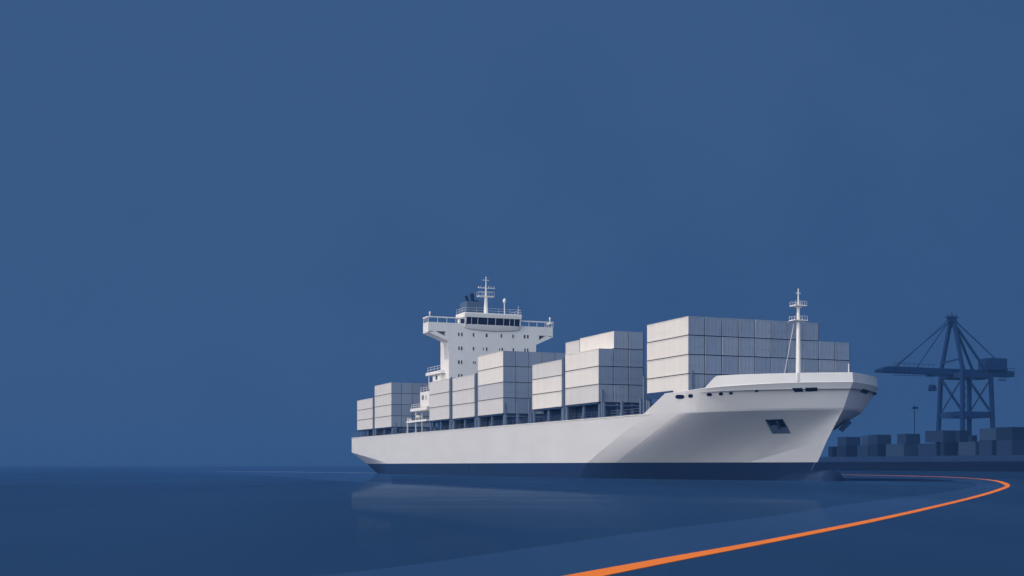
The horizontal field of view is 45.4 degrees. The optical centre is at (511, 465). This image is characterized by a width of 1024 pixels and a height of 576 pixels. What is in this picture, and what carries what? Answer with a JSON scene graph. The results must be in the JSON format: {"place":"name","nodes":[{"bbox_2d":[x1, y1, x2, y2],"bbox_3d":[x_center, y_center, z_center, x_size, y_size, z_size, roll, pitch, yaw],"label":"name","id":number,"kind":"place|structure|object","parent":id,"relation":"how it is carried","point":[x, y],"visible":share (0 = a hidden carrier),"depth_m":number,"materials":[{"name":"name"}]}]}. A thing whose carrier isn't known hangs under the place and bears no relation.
{"place":"outdoors","nodes":[
{"label":"outdoors","id":0,"kind":"place"},
{"bbox_2d":[0,466,1023,575],"bbox_3d":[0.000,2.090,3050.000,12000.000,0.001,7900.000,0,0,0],"label":"water","id":1,"kind":"structure","parent":0,"point":[101,521],"depth_m":45.55,"materials":[{"name":"blue liquid"}]},
{"bbox_2d":[153,468,391,484],"bbox_3d":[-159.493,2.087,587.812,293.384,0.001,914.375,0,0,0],"label":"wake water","id":2,"kind":"structure","parent":1,"relation":"on","point":[377,478],"depth_m":311.82,"materials":[{"name":"blue liquid"}]},
{"bbox_2d":[352,280,877,480],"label":"container ship","id":3,"kind":"object","parent":1,"relation":"on","point":[778,426],"visible":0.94,"depth_m":187.82,"materials":[{"name":"white paint"}]},
{"bbox_2d":[375,416,401,428],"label":"shipping container","id":4,"kind":"object","parent":3,"relation":"on","point":[386,422],"visible":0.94,"depth_m":302.10,"materials":[{"name":"white metal"}]},
{"bbox_2d":[375,405,401,417],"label":"shipping container","id":5,"kind":"object","parent":4,"relation":"on","point":[388,410],"visible":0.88,"depth_m":302.10,"materials":[{"name":"white metal"}]},
{"bbox_2d":[375,394,401,406],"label":"shipping container","id":6,"kind":"object","parent":5,"relation":"on","point":[388,399],"visible":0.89,"depth_m":302.10,"materials":[{"name":"white metal"}]},
{"bbox_2d":[375,382,401,396],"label":"shipping container","id":7,"kind":"object","parent":6,"relation":"on","point":[389,388],"visible":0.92,"depth_m":302.10,"materials":[{"name":"white metal"}]},
{"bbox_2d":[429,406,449,420],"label":"shipping container","id":8,"kind":"object","parent":3,"relation":"on","point":[439,413],"visible":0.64,"depth_m":266.07,"materials":[{"name":"white metal"}]},
{"bbox_2d":[429,392,449,407],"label":"shipping container","id":9,"kind":"object","parent":8,"relation":"on","point":[439,400],"visible":0.6,"depth_m":266.09,"materials":[{"name":"white metal"}]},
{"bbox_2d":[429,379,449,394],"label":"shipping container","id":10,"kind":"object","parent":9,"relation":"on","point":[439,387],"visible":0.62,"depth_m":266.08,"materials":[{"name":"white metal"}]},
{"bbox_2d":[453,403,475,418],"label":"shipping container","id":11,"kind":"object","parent":3,"relation":"on","point":[468,410],"visible":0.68,"depth_m":251.40,"materials":[{"name":"white metal"}]},
{"bbox_2d":[452,388,475,405],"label":"shipping container","id":12,"kind":"object","parent":11,"relation":"on","point":[463,397],"visible":0.62,"depth_m":251.41,"materials":[{"name":"white metal"}]},
{"bbox_2d":[452,374,475,391],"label":"shipping container","id":13,"kind":"object","parent":12,"relation":"on","point":[467,382],"visible":0.56,"depth_m":251.41,"materials":[{"name":"white metal"}]},
{"bbox_2d":[478,398,515,415],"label":"shipping container","id":14,"kind":"object","parent":3,"relation":"on","point":[491,407],"visible":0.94,"depth_m":234.80,"materials":[{"name":"white metal"}]},
{"bbox_2d":[478,382,515,400],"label":"shipping container","id":15,"kind":"object","parent":14,"relation":"on","point":[498,390],"visible":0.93,"depth_m":234.25,"materials":[{"name":"white metal"}]},
{"bbox_2d":[478,366,515,385],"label":"shipping container","id":16,"kind":"object","parent":15,"relation":"on","point":[496,375],"visible":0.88,"depth_m":234.25,"materials":[{"name":"white metal"}]},
{"bbox_2d":[478,351,515,370],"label":"shipping container","id":17,"kind":"object","parent":16,"relation":"on","point":[498,359],"visible":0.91,"depth_m":234.28,"materials":[{"name":"white metal"}]},
{"bbox_2d":[532,391,562,409],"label":"shipping container","id":18,"kind":"object","parent":3,"relation":"on","point":[548,400],"visible":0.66,"depth_m":212.46,"materials":[{"name":"white metal"}]},
{"bbox_2d":[532,375,562,394],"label":"shipping container","id":19,"kind":"object","parent":18,"relation":"on","point":[547,385],"visible":0.66,"depth_m":212.45,"materials":[{"name":"white metal"}]},
{"bbox_2d":[532,359,562,379],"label":"shipping container","id":20,"kind":"object","parent":19,"relation":"on","point":[547,369],"visible":0.6,"depth_m":212.44,"materials":[{"name":"white metal"}]},
{"bbox_2d":[565,384,613,405],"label":"shipping container","id":21,"kind":"object","parent":3,"relation":"on","point":[583,395],"visible":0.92,"depth_m":197.30,"materials":[{"name":"white metal"}]},
{"bbox_2d":[565,366,613,388],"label":"shipping container","id":22,"kind":"object","parent":21,"relation":"on","point":[599,375],"visible":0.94,"depth_m":196.93,"materials":[{"name":"white metal"}]},
{"bbox_2d":[565,348,613,371],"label":"shipping container","id":23,"kind":"object","parent":22,"relation":"on","point":[601,357],"visible":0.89,"depth_m":196.89,"materials":[{"name":"white metal"}]},
{"bbox_2d":[599,348,612,365],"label":"door","id":24,"kind":"structure","parent":23,"relation":"in","point":[605,355],"depth_m":194.32,"materials":[{"name":"paint"}]},
{"bbox_2d":[599,366,612,383],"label":"door","id":25,"kind":"structure","parent":22,"relation":"in","point":[605,373],"depth_m":194.36,"materials":[{"name":"paint"}]},
{"bbox_2d":[613,385,628,402],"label":"shipping container","id":26,"kind":"object","parent":3,"relation":"on","point":[621,392],"visible":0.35,"depth_m":195.37,"materials":[{"name":"beige paint"}]},
{"bbox_2d":[613,367,628,384],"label":"shipping container","id":27,"kind":"object","parent":26,"relation":"on","point":[621,375],"visible":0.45,"depth_m":195.43,"materials":[{"name":"white metal"}]},
{"bbox_2d":[613,349,628,366],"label":"shipping container","id":28,"kind":"object","parent":27,"relation":"on","point":[621,357],"visible":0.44,"depth_m":195.43,"materials":[{"name":"beige paint"}]},
{"bbox_2d":[580,331,628,351],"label":"shipping container","id":29,"kind":"object","parent":28,"relation":"on","point":[614,340],"visible":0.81,"depth_m":197.09,"materials":[{"name":"white metal"}]},
{"bbox_2d":[614,331,627,348],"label":"door","id":30,"kind":"structure","parent":29,"relation":"in","point":[620,337],"depth_m":195.39,"materials":[{"name":"paint"}]},
{"bbox_2d":[614,349,627,366],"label":"door","id":31,"kind":"structure","parent":28,"relation":"in","point":[620,355],"depth_m":195.36,"materials":[{"name":"paint"}]},
{"bbox_2d":[614,367,627,383],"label":"door","id":32,"kind":"structure","parent":27,"relation":"in","point":[620,373],"depth_m":195.36,"materials":[{"name":"paint"}]},
{"bbox_2d":[614,385,627,401],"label":"door","id":33,"kind":"structure","parent":26,"relation":"in","point":[620,391],"depth_m":195.32,"materials":[{"name":"paint"}]},
{"bbox_2d":[628,385,642,403],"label":"shipping container","id":34,"kind":"object","parent":3,"relation":"on","point":[635,394],"visible":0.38,"depth_m":196.38,"materials":[{"name":"grey paint"}]},
{"bbox_2d":[629,385,642,402],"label":"door","id":35,"kind":"structure","parent":34,"relation":"in","point":[635,392],"depth_m":196.37,"materials":[{"name":"paint"}]},
{"bbox_2d":[629,367,643,385],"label":"shipping container","id":36,"kind":"object","parent":34,"relation":"on","point":[636,375],"visible":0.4,"depth_m":196.43,"materials":[{"name":"grey paint"}]},
{"bbox_2d":[628,350,643,367],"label":"shipping container","id":37,"kind":"object","parent":36,"relation":"on","point":[636,358],"visible":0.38,"depth_m":196.39,"materials":[{"name":"metal"}]},
{"bbox_2d":[628,332,643,349],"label":"shipping container","id":38,"kind":"object","parent":37,"relation":"on","point":[636,340],"visible":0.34,"depth_m":196.42,"materials":[{"name":"white metal"}]},
{"bbox_2d":[629,332,642,348],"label":"door","id":39,"kind":"structure","parent":38,"relation":"in","point":[635,338],"depth_m":196.37,"materials":[{"name":"paint"}]},
{"bbox_2d":[629,350,642,366],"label":"door","id":40,"kind":"structure","parent":37,"relation":"in","point":[635,356],"depth_m":196.34,"materials":[{"name":"paint"}]},
{"bbox_2d":[629,367,642,384],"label":"door","id":41,"kind":"structure","parent":36,"relation":"in","point":[635,374],"depth_m":196.37,"materials":[{"name":"paint"}]},
{"bbox_2d":[647,374,704,392],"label":"shipping container","id":42,"kind":"object","parent":3,"relation":"on","point":[677,383],"visible":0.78,"depth_m":171.46,"materials":[{"name":"white metal"}]},
{"bbox_2d":[647,355,704,378],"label":"shipping container","id":43,"kind":"object","parent":42,"relation":"on","point":[675,366],"visible":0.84,"depth_m":171.20,"materials":[{"name":"white metal"}]},
{"bbox_2d":[647,335,704,360],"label":"shipping container","id":44,"kind":"object","parent":43,"relation":"on","point":[678,346],"visible":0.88,"depth_m":171.21,"materials":[{"name":"white metal"}]},
{"bbox_2d":[647,316,704,342],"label":"shipping container","id":45,"kind":"object","parent":44,"relation":"on","point":[681,327],"visible":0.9,"depth_m":171.19,"materials":[{"name":"white metal"}]},
{"bbox_2d":[688,316,703,334],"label":"door","id":46,"kind":"structure","parent":45,"relation":"in","point":[695,324],"depth_m":168.58,"materials":[{"name":"paint"}]},
{"bbox_2d":[688,335,703,353],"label":"door","id":47,"kind":"structure","parent":44,"relation":"in","point":[695,343],"depth_m":168.66,"materials":[{"name":"paint"}]},
{"bbox_2d":[688,355,703,373],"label":"door","id":48,"kind":"structure","parent":43,"relation":"in","point":[695,362],"depth_m":168.66,"materials":[{"name":"paint"}]},
{"bbox_2d":[705,375,720,386],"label":"shipping container","id":49,"kind":"object","parent":3,"relation":"on","point":[708,378],"visible":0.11,"depth_m":169.40,"materials":[{"name":"white metal"}]},
{"bbox_2d":[704,355,721,374],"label":"shipping container","id":50,"kind":"object","parent":49,"relation":"on","point":[713,365],"visible":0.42,"depth_m":169.70,"materials":[{"name":"white metal"}]},
{"bbox_2d":[705,355,720,373],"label":"door","id":51,"kind":"structure","parent":50,"relation":"in","point":[712,363],"depth_m":169.65,"materials":[{"name":"paint"}]},
{"bbox_2d":[705,336,721,355],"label":"shipping container","id":52,"kind":"object","parent":50,"relation":"on","point":[713,346],"visible":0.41,"depth_m":169.71,"materials":[{"name":"metal"}]},
{"bbox_2d":[704,317,721,336],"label":"shipping container","id":53,"kind":"object","parent":52,"relation":"on","point":[713,326],"visible":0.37,"depth_m":169.67,"materials":[{"name":"metal"}]},
{"bbox_2d":[706,317,720,335],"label":"door","id":54,"kind":"structure","parent":53,"relation":"in","point":[713,325],"depth_m":169.65,"materials":[{"name":"paint"}]},
{"bbox_2d":[705,336,720,354],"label":"door","id":55,"kind":"structure","parent":52,"relation":"in","point":[712,344],"depth_m":169.65,"materials":[{"name":"paint"}]},
{"bbox_2d":[318,475,1004,575],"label":"water lane","id":56,"kind":"structure","parent":1,"relation":"on","point":[563,559],"depth_m":33.10,"materials":[{"name":"blue liquid"}]},
{"bbox_2d":[564,475,1009,575],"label":"floating boom","id":57,"kind":"object","parent":1,"relation":"on","point":[627,567],"visible":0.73,"depth_m":30.94,"materials":[{"name":"orange plastic"}]},
{"bbox_2d":[815,455,1023,470],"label":"quay","id":58,"kind":"structure","parent":1,"relation":"in","point":[954,463],"depth_m":461.47,"materials":[{"name":"concrete"}]},
{"bbox_2d":[837,445,857,456],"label":"yard container","id":59,"kind":"object","parent":58,"relation":"on","point":[847,450],"visible":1,"depth_m":517.57,"materials":[{"name":"blue metal"}]},
{"bbox_2d":[886,444,918,455],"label":"yard container","id":60,"kind":"object","parent":58,"relation":"on","point":[902,449],"visible":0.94,"depth_m":486.38,"materials":[{"name":"metal"}]},
{"bbox_2d":[897,434,919,443],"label":"yard container","id":61,"kind":"object","parent":60,"relation":"on","point":[908,438],"visible":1,"depth_m":485.75,"materials":[{"name":"blue metal"}]},
{"bbox_2d":[919,443,939,455],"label":"yard container","id":62,"kind":"object","parent":58,"relation":"on","point":[929,449],"visible":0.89,"depth_m":470.60,"materials":[{"name":"blue metal"}]},
{"bbox_2d":[925,430,955,441],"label":"yard container","id":63,"kind":"object","parent":62,"relation":"on","point":[941,436],"visible":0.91,"depth_m":465.54,"materials":[{"name":"blue metal"}]},
{"bbox_2d":[874,312,1014,455],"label":"harbour crane","id":64,"kind":"object","parent":58,"relation":"on","point":[989,369],"visible":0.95,"depth_m":464.13,"materials":[{"name":"blue metal"}]},
{"bbox_2d":[940,442,957,455],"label":"yard container","id":65,"kind":"object","parent":58,"relation":"on","point":[948,448],"visible":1,"depth_m":462.75,"materials":[{"name":"blue metal"}]},
{"bbox_2d":[959,442,978,455],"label":"yard container","id":66,"kind":"object","parent":58,"relation":"on","point":[968,448],"visible":0.84,"depth_m":450.04,"materials":[{"name":"metal"}]},
{"bbox_2d":[979,440,995,454],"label":"yard container","id":67,"kind":"object","parent":58,"relation":"on","point":[987,447],"visible":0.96,"depth_m":441.21,"materials":[{"name":"blue metal"}]},
{"bbox_2d":[996,447,1023,454],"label":"yard container","id":68,"kind":"object","parent":58,"relation":"on","point":[1009,450],"visible":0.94,"depth_m":432.06,"materials":[{"name":"blue metal"}]},
{"bbox_2d":[996,440,1023,446],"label":"yard container","id":69,"kind":"object","parent":68,"relation":"on","point":[1009,443],"visible":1,"depth_m":432.06,"materials":[{"name":"blue metal"}]},
{"bbox_2d":[996,427,1023,439],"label":"yard container","id":70,"kind":"object","parent":69,"relation":"on","point":[1009,433],"visible":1,"depth_m":431.97,"materials":[{"name":"blue metal"}]},
{"bbox_2d":[0,0,1023,465],"label":"sky","id":71,"kind":"structure","parent":0,"point":[225,225],"materials":[{"name":"blue"}]},
{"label":"shipping container","id":72,"kind":"object","parent":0,"visible":0},
{"bbox_2d":[803,359,818,372],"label":"shipping container","id":73,"kind":"object","parent":72,"relation":"on","point":[810,366],"visible":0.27,"depth_m":175.80,"materials":[{"name":"beige paint"}]},
{"bbox_2d":[803,341,818,359],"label":"shipping container","id":74,"kind":"object","parent":73,"relation":"on","point":[810,350],"visible":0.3,"depth_m":175.84,"materials":[{"name":"white metal"}]},
{"bbox_2d":[803,322,818,340],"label":"shipping container","id":75,"kind":"object","parent":74,"relation":"on","point":[810,331],"visible":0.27,"depth_m":175.83,"materials":[{"name":"metal"}]},
{"bbox_2d":[804,322,817,340],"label":"door","id":76,"kind":"structure","parent":75,"relation":"in","point":[810,329],"depth_m":175.81,"materials":[{"name":"paint"}]},
{"bbox_2d":[804,341,818,358],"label":"door","id":77,"kind":"structure","parent":74,"relation":"in","point":[811,348],"depth_m":175.85,"materials":[{"name":"paint"}]},
{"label":"shipping container","id":78,"kind":"object","parent":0,"visible":0},
{"bbox_2d":[819,360,834,372],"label":"shipping container","id":79,"kind":"object","parent":78,"relation":"on","point":[826,365],"visible":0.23,"depth_m":176.82,"materials":[{"name":"grey paint"}]},
{"bbox_2d":[819,341,834,359],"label":"shipping container","id":80,"kind":"object","parent":79,"relation":"on","point":[826,350],"visible":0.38,"depth_m":176.83,"materials":[{"name":"white metal"}]},
{"bbox_2d":[820,341,833,359],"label":"door","id":81,"kind":"structure","parent":80,"relation":"in","point":[826,348],"depth_m":176.84,"materials":[{"name":"paint"}]},
{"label":"shipping container","id":82,"kind":"object","parent":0,"visible":0},
{"bbox_2d":[835,360,849,371],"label":"shipping container","id":83,"kind":"object","parent":82,"relation":"on","point":[841,366],"visible":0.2,"depth_m":177.86,"materials":[{"name":"white metal"}]},
{"bbox_2d":[834,342,849,360],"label":"shipping container","id":84,"kind":"object","parent":83,"relation":"on","point":[842,351],"visible":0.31,"depth_m":177.93,"materials":[{"name":"white metal"}]},
{"bbox_2d":[835,342,848,359],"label":"door","id":85,"kind":"structure","parent":84,"relation":"in","point":[841,349],"depth_m":177.88,"materials":[{"name":"paint"}]},
{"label":"shipping container","id":86,"kind":"object","parent":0,"visible":0},
{"bbox_2d":[721,356,738,374],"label":"shipping container","id":87,"kind":"object","parent":86,"relation":"on","point":[730,365],"visible":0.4,"depth_m":170.71,"materials":[{"name":"grey paint"}]},
{"bbox_2d":[721,337,738,356],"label":"shipping container","id":88,"kind":"object","parent":87,"relation":"on","point":[730,346],"visible":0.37,"depth_m":170.71,"materials":[{"name":"white metal"}]},
{"bbox_2d":[721,318,738,337],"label":"shipping container","id":89,"kind":"object","parent":88,"relation":"on","point":[730,327],"visible":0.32,"depth_m":170.73,"materials":[{"name":"metal"}]},
{"bbox_2d":[722,318,737,336],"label":"door","id":90,"kind":"structure","parent":89,"relation":"in","point":[729,326],"depth_m":170.69,"materials":[{"name":"paint"}]},
{"bbox_2d":[722,337,737,355],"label":"door","id":91,"kind":"structure","parent":88,"relation":"in","point":[729,345],"depth_m":170.65,"materials":[{"name":"paint"}]},
{"bbox_2d":[722,356,737,374],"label":"door","id":92,"kind":"structure","parent":87,"relation":"in","point":[729,364],"depth_m":170.65,"materials":[{"name":"paint"}]},
{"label":"shipping container","id":93,"kind":"object","parent":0,"visible":0},
{"bbox_2d":[739,357,754,374],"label":"shipping container","id":94,"kind":"object","parent":93,"relation":"on","point":[746,365],"visible":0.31,"depth_m":171.70,"materials":[{"name":"metal"}]},
{"bbox_2d":[738,338,754,356],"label":"shipping container","id":95,"kind":"object","parent":94,"relation":"on","point":[746,347],"visible":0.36,"depth_m":171.72,"materials":[{"name":"grey paint"}]},
{"bbox_2d":[738,319,754,337],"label":"shipping container","id":96,"kind":"object","parent":95,"relation":"on","point":[746,328],"visible":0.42,"depth_m":171.74,"materials":[{"name":"white metal"}]},
{"bbox_2d":[739,319,753,337],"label":"door","id":97,"kind":"structure","parent":96,"relation":"in","point":[746,326],"depth_m":171.74,"materials":[{"name":"paint"}]},
{"bbox_2d":[739,338,754,355],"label":"door","id":98,"kind":"structure","parent":95,"relation":"in","point":[746,345],"depth_m":171.71,"materials":[{"name":"paint"}]},
{"bbox_2d":[739,357,754,374],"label":"door","id":99,"kind":"structure","parent":94,"relation":"in","point":[746,364],"depth_m":171.69,"materials":[{"name":"paint"}]},
{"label":"shipping container","id":100,"kind":"object","parent":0,"visible":0},
{"bbox_2d":[755,357,770,373],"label":"shipping container","id":101,"kind":"object","parent":100,"relation":"on","point":[762,365],"visible":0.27,"depth_m":172.74,"materials":[{"name":"white metal"}]},
{"bbox_2d":[755,338,770,357],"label":"shipping container","id":102,"kind":"object","parent":101,"relation":"on","point":[762,348],"visible":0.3,"depth_m":172.75,"materials":[{"name":"white metal"}]},
{"bbox_2d":[755,320,770,338],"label":"shipping container","id":103,"kind":"object","parent":102,"relation":"on","point":[762,329],"visible":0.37,"depth_m":172.72,"materials":[{"name":"metal"}]},
{"bbox_2d":[756,320,770,337],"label":"door","id":104,"kind":"structure","parent":103,"relation":"in","point":[763,327],"depth_m":172.74,"materials":[{"name":"paint"}]},
{"bbox_2d":[756,339,770,356],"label":"door","id":105,"kind":"structure","parent":102,"relation":"in","point":[763,346],"depth_m":172.74,"materials":[{"name":"paint"}]},
{"bbox_2d":[755,357,770,373],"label":"door","id":106,"kind":"structure","parent":101,"relation":"in","point":[762,365],"depth_m":172.74,"materials":[{"name":"paint"}]},
{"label":"shipping container","id":107,"kind":"object","parent":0,"visible":0},
{"bbox_2d":[771,358,786,372],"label":"shipping container","id":108,"kind":"object","parent":107,"relation":"on","point":[778,365],"visible":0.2,"depth_m":173.76,"materials":[{"name":"beige paint"}]},
{"bbox_2d":[771,339,786,358],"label":"shipping container","id":109,"kind":"object","parent":108,"relation":"on","point":[778,348],"visible":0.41,"depth_m":173.74,"materials":[{"name":"metal"}]},
{"bbox_2d":[771,321,786,339],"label":"shipping container","id":110,"kind":"object","parent":109,"relation":"on","point":[778,330],"visible":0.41,"depth_m":173.80,"materials":[{"name":"white metal"}]},
{"bbox_2d":[772,321,786,338],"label":"door","id":111,"kind":"structure","parent":110,"relation":"in","point":[779,328],"depth_m":173.80,"materials":[{"name":"paint"}]},
{"bbox_2d":[772,339,786,357],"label":"door","id":112,"kind":"structure","parent":109,"relation":"in","point":[779,347],"depth_m":173.80,"materials":[{"name":"paint"}]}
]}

